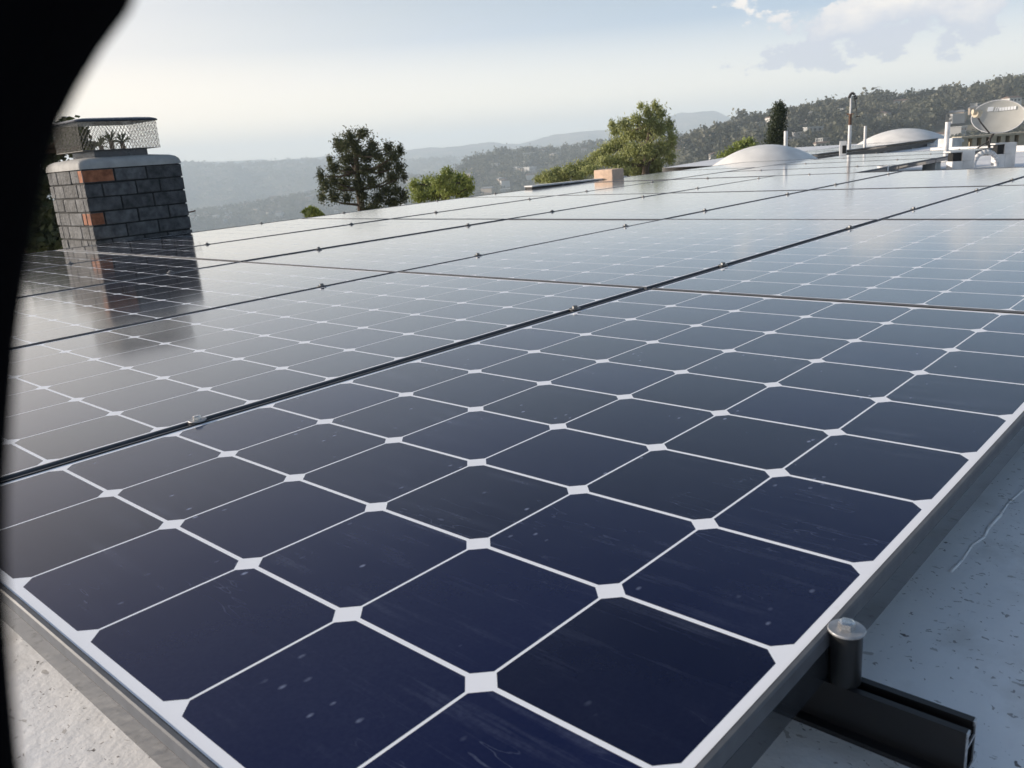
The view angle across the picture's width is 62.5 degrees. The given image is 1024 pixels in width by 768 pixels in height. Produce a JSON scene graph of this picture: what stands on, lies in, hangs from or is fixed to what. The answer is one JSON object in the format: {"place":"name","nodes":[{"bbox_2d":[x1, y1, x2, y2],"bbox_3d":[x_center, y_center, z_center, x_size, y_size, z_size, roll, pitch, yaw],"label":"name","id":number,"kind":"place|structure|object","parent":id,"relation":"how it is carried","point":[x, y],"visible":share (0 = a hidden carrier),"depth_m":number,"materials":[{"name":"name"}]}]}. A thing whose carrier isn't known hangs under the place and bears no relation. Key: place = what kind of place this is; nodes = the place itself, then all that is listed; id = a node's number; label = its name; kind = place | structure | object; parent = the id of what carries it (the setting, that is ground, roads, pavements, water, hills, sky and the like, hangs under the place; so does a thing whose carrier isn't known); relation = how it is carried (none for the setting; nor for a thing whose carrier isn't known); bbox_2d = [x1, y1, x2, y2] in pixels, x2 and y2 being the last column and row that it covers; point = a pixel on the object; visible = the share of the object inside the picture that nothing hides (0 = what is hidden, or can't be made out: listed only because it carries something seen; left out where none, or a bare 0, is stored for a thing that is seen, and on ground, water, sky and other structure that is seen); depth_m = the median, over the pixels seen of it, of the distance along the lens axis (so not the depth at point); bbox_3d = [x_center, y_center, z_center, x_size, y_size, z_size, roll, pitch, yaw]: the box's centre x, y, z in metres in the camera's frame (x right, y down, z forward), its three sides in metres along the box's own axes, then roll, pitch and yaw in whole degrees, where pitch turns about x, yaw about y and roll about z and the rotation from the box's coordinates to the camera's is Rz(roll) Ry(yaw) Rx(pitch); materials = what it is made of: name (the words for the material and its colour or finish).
{"place":"outdoors","nodes":[
{"label":"outdoors","id":0,"kind":"place"},
{"bbox_2d":[0,0,133,767],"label":"phone case","id":1,"kind":"object","parent":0,"point":[50,50],"visible":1,"depth_m":0.06,"materials":[{"name":"black plastic"}]},
{"bbox_2d":[47,94,1023,231],"bbox_3d":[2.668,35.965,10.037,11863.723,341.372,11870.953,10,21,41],"label":"terrain","id":2,"kind":"structure","parent":0,"point":[684,122],"depth_m":3109.09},
{"bbox_2d":[32,115,97,252],"bbox_3d":[-6.744,-0.081,12.730,2.199,7.730,2.192,-11,17,-22],"label":"broadleaf tree","id":3,"kind":"object","parent":2,"relation":"on","point":[47,236],"visible":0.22,"depth_m":11.69,"materials":[{"name":"green plant"}]},
{"bbox_2d":[110,132,131,148],"bbox_3d":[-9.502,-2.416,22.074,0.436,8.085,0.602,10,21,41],"label":"palm tree","id":4,"kind":"object","parent":2,"relation":"on","point":[123,141],"visible":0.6,"depth_m":21.07,"materials":[{"name":"green plant"}]},
{"bbox_2d":[299,205,324,217],"bbox_3d":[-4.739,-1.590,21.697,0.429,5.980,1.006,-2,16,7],"label":"tree","id":5,"kind":"object","parent":2,"relation":"on","point":[310,211],"visible":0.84,"depth_m":20.65,"materials":[{"name":"green plant"}]},
{"bbox_2d":[188,172,441,231],"bbox_3d":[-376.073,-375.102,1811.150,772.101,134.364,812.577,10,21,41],"label":"valley woods","id":6,"kind":"object","parent":2,"relation":"on","point":[266,202],"visible":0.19,"depth_m":1853.41,"materials":[{"name":"green plant"}]},
{"bbox_2d":[313,124,411,210],"bbox_3d":[-4.572,-4.208,27.493,3.017,8.216,2.235,-7,16,-10],"label":"pine tree","id":7,"kind":"object","parent":2,"relation":"on","point":[354,169],"visible":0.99,"depth_m":26.56,"materials":[{"name":"green plant"}]},
{"bbox_2d":[181,145,559,166],"bbox_3d":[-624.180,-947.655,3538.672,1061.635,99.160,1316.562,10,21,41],"label":"skyline woods","id":8,"kind":"object","parent":2,"relation":"on","point":[184,162],"visible":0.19,"depth_m":3520.55,"materials":[{"name":"green plant"}]},
{"bbox_2d":[179,142,596,207],"bbox_3d":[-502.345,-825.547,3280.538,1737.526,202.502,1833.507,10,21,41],"label":"ridge woods","id":9,"kind":"object","parent":2,"relation":"on","point":[267,164],"visible":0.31,"depth_m":3201.31,"materials":[{"name":"green plant"}]},
{"bbox_2d":[405,164,476,202],"bbox_3d":[-1.718,-2.875,24.227,1.848,6.727,2.400,-15,19,-34],"label":"pepper tree","id":10,"kind":"object","parent":2,"relation":"on","point":[442,187],"visible":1,"depth_m":23.26,"materials":[{"name":"green plant"}]},
{"bbox_2d":[480,186,495,194],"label":"hillside house","id":11,"kind":"structure","parent":2,"relation":"on","point":[487,190],"depth_m":1151.49,"materials":[{"name":"beige"}]},
{"bbox_2d":[9,144,1023,767],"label":"house","id":12,"kind":"structure","parent":2,"relation":"on","point":[939,632],"depth_m":0.78,"materials":[{"name":"beige paint"}]},
{"bbox_2d":[47,117,195,248],"bbox_3d":[-2.500,-1.243,5.416,0.556,0.880,0.684,10,21,41],"label":"chimney","id":13,"kind":"object","parent":12,"relation":"on","point":[108,195],"visible":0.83,"depth_m":5.21,"materials":[{"name":"brick"}]},
{"bbox_2d":[524,176,626,189],"bbox_3d":[0.660,-1.938,8.330,0.097,0.134,1.508,10,20,41],"label":"roof edge board","id":14,"kind":"object","parent":12,"relation":"on","point":[551,184],"visible":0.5,"depth_m":8.03,"materials":[{"name":"white"}]},
{"bbox_2d":[594,168,623,179],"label":"clay block","id":15,"kind":"structure","parent":12,"relation":"on","point":[615,173],"depth_m":8.51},
{"bbox_2d":[584,167,754,182],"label":"solar panel","id":16,"kind":"object","parent":12,"relation":"on","point":[669,175],"visible":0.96,"depth_m":8.41,"materials":[{"name":"blue"}]},
{"bbox_2d":[677,159,812,170],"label":"solar panel","id":17,"kind":"object","parent":12,"relation":"on","point":[750,164],"visible":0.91,"depth_m":9.62,"materials":[{"name":"blue"}]},
{"bbox_2d":[713,144,817,165],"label":"skylight dome","id":18,"kind":"structure","parent":12,"relation":"on","point":[769,152],"depth_m":10.77,"materials":[{"name":"plastic"}]},
{"bbox_2d":[839,141,846,155],"bbox_3d":[4.914,-3.440,12.539,0.100,0.325,0.092,1,17,20],"label":"junction box","id":19,"kind":"object","parent":12,"relation":"on","point":[842,147],"visible":0.6,"depth_m":12.49,"materials":[{"name":"white plastic"}]},
{"bbox_2d":[847,92,859,148],"bbox_3d":[5.916,-4.524,14.729,0.231,1.089,0.219,10,21,41],"label":"gooseneck vent pipe","id":20,"kind":"object","parent":12,"relation":"on","point":[850,123],"visible":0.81,"depth_m":14.69,"materials":[{"name":"metal"}]},
{"bbox_2d":[816,141,933,158],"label":"rack beam","id":21,"kind":"structure","parent":12,"relation":"on","point":[896,148],"depth_m":15.64,"materials":[{"name":"black metal"}]},
{"bbox_2d":[807,150,848,156],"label":"solar panel","id":22,"kind":"object","parent":21,"relation":"on","point":[818,153],"visible":0.29,"depth_m":13.86,"materials":[{"name":"blue"}]},
{"bbox_2d":[804,145,882,151],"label":"solar panel","id":23,"kind":"object","parent":21,"relation":"on","point":[853,149],"visible":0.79,"depth_m":15.07,"materials":[{"name":"blue"}]},
{"bbox_2d":[836,141,913,147],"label":"solar panel","id":24,"kind":"object","parent":21,"relation":"on","point":[893,144],"visible":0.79,"depth_m":16.24,"materials":[{"name":"blue"}]},
{"bbox_2d":[868,138,937,143],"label":"solar panel","id":25,"kind":"object","parent":21,"relation":"on","point":[922,140],"visible":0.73,"depth_m":17.26,"materials":[{"name":"blue"}]},
{"bbox_2d":[792,677,976,767],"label":"mounting rail","id":26,"kind":"object","parent":12,"relation":"on","point":[901,727],"visible":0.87,"depth_m":0.62,"materials":[{"name":"black metal"}]},
{"bbox_2d":[25,255,235,295],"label":"solar panel","id":27,"kind":"object","parent":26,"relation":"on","point":[43,280],"visible":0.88,"depth_m":3.50,"materials":[{"name":"blue"}]},
{"bbox_2d":[188,415,206,425],"bbox_3d":[-0.483,0.070,1.304,0.028,0.046,0.028,10,21,41],"label":"panel clamp","id":28,"kind":"object","parent":26,"relation":"attached to","point":[195,419],"visible":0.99,"depth_m":1.29,"materials":[{"name":"metal"}]},
{"bbox_2d":[8,272,643,478],"bbox_3d":[-0.564,-0.092,1.933,0.980,0.042,1.618,10,21,41],"label":"solar panel","id":29,"kind":"object","parent":26,"relation":"on","point":[80,396],"visible":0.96,"depth_m":1.78,"materials":[{"name":"blue"}]},
{"bbox_2d":[6,289,1023,767],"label":"solar panel","id":30,"kind":"object","parent":26,"relation":"on","point":[660,529],"visible":1,"depth_m":0.85,"materials":[{"name":"blue"}]},
{"bbox_2d":[827,617,865,688],"bbox_3d":[0.254,0.203,0.643,0.028,0.051,0.028,0,16,14],"label":"panel clamp","id":31,"kind":"object","parent":26,"relation":"on","point":[847,635],"visible":1,"depth_m":0.64,"materials":[{"name":"metal"}]},
{"bbox_2d":[857,128,963,148],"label":"skylight dome","id":32,"kind":"structure","parent":12,"relation":"on","point":[904,134],"depth_m":17.91,"materials":[{"name":"plastic"}]},
{"bbox_2d":[922,162,940,169],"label":"support block","id":33,"kind":"structure","parent":12,"relation":"on","point":[934,166],"depth_m":7.99,"materials":[{"name":"concrete"}]},
{"bbox_2d":[777,153,947,164],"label":"solar panel","id":34,"kind":"object","parent":33,"relation":"on","point":[941,157],"visible":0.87,"depth_m":8.73,"materials":[{"name":"blue"}]},
{"bbox_2d":[941,122,950,161],"bbox_3d":[5.591,-3.111,10.860,0.234,0.496,0.234,10,21,41],"label":"vent pipe","id":35,"kind":"object","parent":12,"relation":"on","point":[947,136],"visible":0.56,"depth_m":10.82,"materials":[{"name":"white metal"}]},
{"bbox_2d":[938,137,961,146],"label":"roof kerb","id":36,"kind":"structure","parent":12,"relation":"on","point":[955,142],"depth_m":16.05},
{"bbox_2d":[945,150,974,169],"bbox_3d":[4.001,-1.976,7.557,0.219,0.221,0.108,-4,16,1],"label":"roof vent","id":37,"kind":"object","parent":12,"relation":"on","point":[961,159],"visible":0.73,"depth_m":7.51,"materials":[{"name":"silver metal"}]},
{"bbox_2d":[930,145,1023,151],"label":"roof kerb","id":38,"kind":"structure","parent":12,"relation":"on","point":[1019,147],"depth_m":13.59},
{"bbox_2d":[948,488,1023,571],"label":"sealant bead","id":39,"kind":"object","parent":12,"relation":"on","point":[987,528],"visible":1,"depth_m":0.99,"materials":[{"name":"grey rubber"}]},
{"bbox_2d":[974,149,1003,168],"bbox_3d":[4.347,-2.044,7.795,0.310,0.236,0.180,-4,16,1],"label":"bent duct","id":40,"kind":"object","parent":12,"relation":"on","point":[993,154],"visible":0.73,"depth_m":7.72,"materials":[{"name":"silver metal"}]},
{"bbox_2d":[971,100,1023,155],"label":"satellite dish","id":41,"kind":"object","parent":12,"relation":"on","point":[993,117],"visible":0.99,"depth_m":11.72,"materials":[{"name":"paint"}]},
{"bbox_2d":[990,142,1016,167],"bbox_3d":[4.729,-2.194,8.143,0.205,0.260,0.094,-4,16,1],"label":"roof vent","id":42,"kind":"object","parent":12,"relation":"on","point":[1005,152],"visible":0.72,"depth_m":8.10,"materials":[{"name":"silver metal"}]},
{"bbox_3d":[3.225,-1.782,7.240,0.115,0.096,0.160,10,21,41],"label":"support block","id":43,"kind":"object","parent":12,"relation":"on","visible":0},
{"bbox_2d":[677,165,897,178],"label":"solar panel","id":44,"kind":"object","parent":43,"relation":"on","point":[828,170],"visible":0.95,"depth_m":7.29,"materials":[{"name":"blue"}]},
{"bbox_2d":[727,158,935,171],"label":"solar panel","id":45,"kind":"object","parent":43,"relation":"on","point":[903,163],"visible":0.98,"depth_m":7.93,"materials":[{"name":"blue"}]},
{"bbox_3d":[4.770,-2.324,8.856,0.115,0.142,0.160,10,21,41],"label":"support block","id":46,"kind":"object","parent":12,"relation":"on","visible":0},
{"bbox_2d":[813,148,992,159],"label":"solar panel","id":47,"kind":"object","parent":46,"relation":"on","point":[977,150],"visible":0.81,"depth_m":9.49,"materials":[{"name":"blue"}]},
{"bbox_2d":[406,136,679,204],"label":"hill woods","id":48,"kind":"object","parent":2,"relation":"on","point":[570,154],"visible":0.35,"depth_m":1239.14,"materials":[{"name":"green plant"}]},
{"bbox_2d":[531,166,571,184],"bbox_3d":[1.815,-4.770,32.480,1.591,7.152,2.150,-5,16,-3],"label":"shrub","id":49,"kind":"object","parent":2,"relation":"on","point":[548,176],"visible":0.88,"depth_m":31.18,"materials":[{"name":"green plant"}]},
{"bbox_2d":[434,131,682,179],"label":"ridge woods","id":50,"kind":"object","parent":2,"relation":"on","point":[562,148],"visible":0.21,"depth_m":1334.34,"materials":[{"name":"green plant"}]},
{"bbox_2d":[557,157,601,180],"bbox_3d":[2.802,-4.978,32.605,1.770,7.349,2.849,-3,16,6],"label":"shrub","id":51,"kind":"object","parent":2,"relation":"on","point":[581,170],"visible":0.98,"depth_m":31.59,"materials":[{"name":"green plant"}]},
{"bbox_2d":[576,97,680,176],"bbox_3d":[5.428,-6.913,37.175,4.239,10.692,3.868,-7,16,-9],"label":"weeping tree","id":52,"kind":"object","parent":2,"relation":"on","point":[648,131],"visible":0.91,"depth_m":35.53,"materials":[{"name":"green plant"}]},
{"bbox_2d":[690,124,725,148],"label":"hillside tree","id":53,"kind":"object","parent":2,"relation":"on","point":[700,138],"visible":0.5,"depth_m":517.22,"materials":[{"name":"green plant"}]},
{"bbox_2d":[709,140,727,158],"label":"hillside tree","id":54,"kind":"object","parent":2,"relation":"on","point":[723,144],"visible":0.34,"depth_m":470.03,"materials":[{"name":"green plant"}]},
{"bbox_2d":[710,121,732,133],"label":"hillside tree","id":55,"kind":"object","parent":2,"relation":"on","point":[716,124],"visible":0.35,"depth_m":524.55,"materials":[{"name":"green plant"}]},
{"bbox_2d":[703,129,741,148],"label":"hillside tree","id":56,"kind":"object","parent":2,"relation":"on","point":[713,138],"visible":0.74,"depth_m":491.01,"materials":[{"name":"green plant"}]},
{"bbox_2d":[714,136,758,158],"bbox_3d":[7.575,-4.710,28.885,1.645,7.184,2.668,0,16,15],"label":"shrub","id":57,"kind":"object","parent":2,"relation":"on","point":[744,144],"visible":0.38,"depth_m":27.57,"materials":[{"name":"green plant"}]},
{"bbox_2d":[722,128,751,151],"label":"hillside tree","id":58,"kind":"object","parent":2,"relation":"on","point":[738,139],"visible":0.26,"depth_m":467.27,"materials":[{"name":"green plant"}]},
{"bbox_2d":[729,108,764,120],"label":"hillside tree","id":59,"kind":"object","parent":2,"relation":"on","point":[740,114],"visible":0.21,"depth_m":594.92,"materials":[{"name":"green plant"}]},
{"bbox_2d":[751,125,767,144],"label":"hillside tree","id":60,"kind":"object","parent":2,"relation":"on","point":[759,133],"visible":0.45,"depth_m":454.85,"materials":[{"name":"green plant"}]},
{"bbox_2d":[761,99,789,145],"bbox_3d":[12.392,-7.305,39.723,1.460,11.641,1.409,10,21,41],"label":"cypress tree","id":61,"kind":"object","parent":2,"relation":"on","point":[776,130],"visible":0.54,"depth_m":38.27,"materials":[{"name":"green plant"}]},
{"bbox_2d":[768,106,809,121],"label":"hillside tree","id":62,"kind":"object","parent":2,"relation":"on","point":[790,109],"visible":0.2,"depth_m":498.49,"materials":[{"name":"green plant"}]},
{"bbox_2d":[783,110,801,129],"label":"hillside tree","id":63,"kind":"object","parent":2,"relation":"on","point":[790,121],"visible":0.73,"depth_m":479.64,"materials":[{"name":"green plant"}]},
{"bbox_2d":[570,73,1023,180],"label":"hillside woods","id":64,"kind":"object","parent":2,"relation":"on","point":[928,111],"visible":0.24,"depth_m":476.98,"materials":[{"name":"green plant"}]},
{"bbox_2d":[791,104,809,125],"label":"hillside tree","id":65,"kind":"object","parent":2,"relation":"on","point":[804,110],"visible":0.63,"depth_m":495.79,"materials":[{"name":"green plant"}]},
{"bbox_2d":[792,134,814,146],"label":"hillside tree","id":66,"kind":"object","parent":2,"relation":"on","point":[798,142],"visible":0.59,"depth_m":419.02,"materials":[{"name":"green plant"}]},
{"bbox_2d":[803,126,822,136],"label":"hillside house","id":67,"kind":"structure","parent":2,"relation":"on","point":[816,128],"depth_m":458.95,"materials":[{"name":"grey"}]},
{"bbox_2d":[806,106,826,121],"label":"hillside tree","id":68,"kind":"object","parent":2,"relation":"on","point":[812,116],"visible":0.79,"depth_m":480.46,"materials":[{"name":"green plant"}]},
{"bbox_2d":[809,96,836,107],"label":"hillside tree","id":69,"kind":"object","parent":2,"relation":"on","point":[827,100],"visible":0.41,"depth_m":547.17,"materials":[{"name":"green plant"}]},
{"bbox_2d":[816,105,846,121],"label":"hillside tree","id":70,"kind":"object","parent":2,"relation":"on","point":[838,112],"visible":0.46,"depth_m":471.72,"materials":[{"name":"green plant"}]},
{"bbox_2d":[830,112,866,131],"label":"hillside tree","id":71,"kind":"object","parent":2,"relation":"on","point":[838,122],"visible":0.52,"depth_m":429.38,"materials":[{"name":"green plant"}]},
{"bbox_2d":[824,126,873,144],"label":"hillside tree","id":72,"kind":"object","parent":2,"relation":"on","point":[842,136],"visible":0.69,"depth_m":412.17,"materials":[{"name":"green plant"}]},
{"bbox_2d":[834,99,872,114],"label":"hillside tree","id":73,"kind":"object","parent":2,"relation":"on","point":[862,108],"visible":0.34,"depth_m":474.40,"materials":[{"name":"green plant"}]},
{"bbox_2d":[847,114,873,135],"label":"hillside tree","id":74,"kind":"object","parent":2,"relation":"on","point":[863,123],"visible":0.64,"depth_m":420.65,"materials":[{"name":"green plant"}]},
{"bbox_2d":[945,110,966,121],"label":"hillside house","id":75,"kind":"structure","parent":2,"relation":"on","point":[955,112],"depth_m":435.45,"materials":[{"name":"beige"}]},
{"bbox_2d":[948,113,964,123],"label":"hillside house","id":76,"kind":"structure","parent":2,"relation":"on","point":[956,118],"depth_m":430.04,"materials":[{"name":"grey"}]},
{"bbox_2d":[950,126,966,135],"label":"hillside house","id":77,"kind":"structure","parent":2,"relation":"on","point":[957,130],"depth_m":408.58,"materials":[{"name":"grey"}]},
{"bbox_2d":[952,132,1023,145],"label":"arcade wall","id":78,"kind":"structure","parent":2,"relation":"on","point":[979,140],"depth_m":26.64,"materials":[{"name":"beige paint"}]},
{"bbox_2d":[988,74,1023,99],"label":"hillside tree","id":79,"kind":"object","parent":2,"relation":"on","point":[1002,89],"visible":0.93,"depth_m":464.86,"materials":[{"name":"green plant"}]},
{"bbox_2d":[1001,96,1021,104],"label":"hillside house","id":80,"kind":"structure","parent":2,"relation":"on","point":[1017,99],"depth_m":430.96,"materials":[{"name":"grey"}]},
{"bbox_2d":[61,0,1023,161],"label":"sky","id":81,"kind":"structure","parent":0,"point":[221,80],"materials":[{"name":"white"}]},
{"bbox_3d":[-0.962,-0.301,2.974,5.090,0.058,0.060,10,21,41],"label":"mounting rail","id":82,"kind":"object","parent":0,"visible":0},
{"bbox_2d":[29,250,127,268],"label":"solar panel","id":83,"kind":"object","parent":82,"relation":"on","point":[49,258],"visible":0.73,"depth_m":4.26,"materials":[{"name":"blue"}]},
{"bbox_2d":[18,262,391,346],"bbox_3d":[-1.299,-0.221,2.593,0.980,0.042,1.618,10,21,41],"label":"solar panel","id":84,"kind":"object","parent":82,"relation":"on","point":[51,316],"visible":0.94,"depth_m":2.69,"materials":[{"name":"blue"}]},
{"bbox_3d":[-0.498,-0.470,3.458,5.090,0.058,0.060,10,21,41],"label":"mounting rail","id":85,"kind":"object","parent":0,"visible":0},
{"bbox_2d":[59,219,385,254],"bbox_3d":[-1.676,-0.881,5.053,0.980,0.042,1.618,10,21,41],"label":"solar panel","id":86,"kind":"object","parent":85,"relation":"on","point":[154,244],"visible":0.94,"depth_m":4.95,"materials":[{"name":"blue"}]},
{"bbox_2d":[652,219,1023,312],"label":"solar panel","id":87,"kind":"object","parent":85,"relation":"on","point":[975,264],"visible":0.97,"depth_m":2.23,"materials":[{"name":"blue"}]},
{"bbox_3d":[0.596,-0.870,4.599,5.090,0.058,0.060,10,21,41],"label":"mounting rail","id":88,"kind":"object","parent":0,"visible":0},
{"bbox_2d":[301,196,548,218],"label":"solar panel","id":89,"kind":"object","parent":88,"relation":"on","point":[420,208],"visible":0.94,"depth_m":6.11,"materials":[{"name":"blue"}]},
{"bbox_2d":[393,193,664,219],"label":"solar panel","id":90,"kind":"object","parent":88,"relation":"on","point":[514,209],"visible":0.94,"depth_m":5.45,"materials":[{"name":"blue"}]},
{"bbox_2d":[510,190,806,219],"bbox_3d":[0.889,-1.021,4.875,0.980,0.042,1.618,10,21,41],"label":"solar panel","id":91,"kind":"object","parent":88,"relation":"on","point":[662,206],"visible":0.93,"depth_m":4.76,"materials":[{"name":"blue"}]},
{"bbox_2d":[884,185,1023,218],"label":"solar panel","id":92,"kind":"object","parent":88,"relation":"on","point":[1000,202],"visible":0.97,"depth_m":3.51,"materials":[{"name":"blue"}]},
{"bbox_3d":[1.691,-1.270,5.740,5.090,0.058,0.060,10,21,41],"label":"mounting rail","id":93,"kind":"object","parent":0,"visible":0},
{"bbox_2d":[672,171,901,192],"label":"solar panel","id":94,"kind":"object","parent":93,"relation":"on","point":[794,182],"visible":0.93,"depth_m":5.94,"materials":[{"name":"blue"}]},
{"bbox_2d":[812,167,1023,189],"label":"solar panel","id":95,"kind":"object","parent":93,"relation":"on","point":[956,177],"visible":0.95,"depth_m":5.24,"materials":[{"name":"blue"}]},
{"bbox_2d":[999,177,1023,184],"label":"solar panel","id":96,"kind":"object","parent":93,"relation":"on","point":[1019,181],"visible":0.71,"depth_m":4.56,"materials":[{"name":"blue"}]},
{"bbox_3d":[0.133,-0.701,4.115,5.090,0.058,0.060,10,21,41],"label":"mounting rail","id":97,"kind":"object","parent":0,"visible":0},
{"bbox_2d":[136,219,504,261],"bbox_3d":[-0.941,-0.751,4.393,0.980,0.042,1.618,10,21,41],"label":"solar panel","id":98,"kind":"object","parent":97,"relation":"on","point":[242,250],"visible":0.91,"depth_m":4.26,"materials":[{"name":"blue"}]},
{"bbox_2d":[243,219,654,271],"bbox_3d":[-0.205,-0.619,3.735,0.980,0.043,1.618,10,21,41],"label":"solar panel","id":99,"kind":"object","parent":97,"relation":"on","point":[400,253],"visible":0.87,"depth_m":3.60,"materials":[{"name":"blue"}]},
{"bbox_2d":[400,219,876,289],"bbox_3d":[0.530,-0.492,3.074,0.980,0.042,1.618,10,21,41],"label":"solar panel","id":100,"kind":"object","parent":97,"relation":"on","point":[650,255],"visible":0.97,"depth_m":2.89,"materials":[{"name":"blue"}]},
{"bbox_3d":[1.227,-1.100,5.256,5.090,0.058,0.060,10,21,41],"label":"mounting rail","id":101,"kind":"object","parent":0,"visible":0},
{"bbox_2d":[667,186,990,220],"bbox_3d":[1.624,-0.890,4.216,0.980,0.042,1.618,10,21,41],"label":"solar panel","id":102,"kind":"object","parent":101,"relation":"on","point":[878,203],"visible":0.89,"depth_m":4.10,"materials":[{"name":"blue"}]},
{"bbox_3d":[2.321,-1.500,6.397,5.090,0.058,0.060,10,21,41],"label":"mounting rail","id":103,"kind":"object","parent":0,"visible":0},
{"bbox_2d":[473,180,663,196],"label":"solar panel","id":104,"kind":"object","parent":103,"relation":"on","point":[567,189],"visible":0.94,"depth_m":7.29,"materials":[{"name":"blue"}]},
{"bbox_2d":[564,176,769,194],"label":"solar panel","id":105,"kind":"object","parent":103,"relation":"on","point":[671,186],"visible":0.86,"depth_m":6.62,"materials":[{"name":"blue"}]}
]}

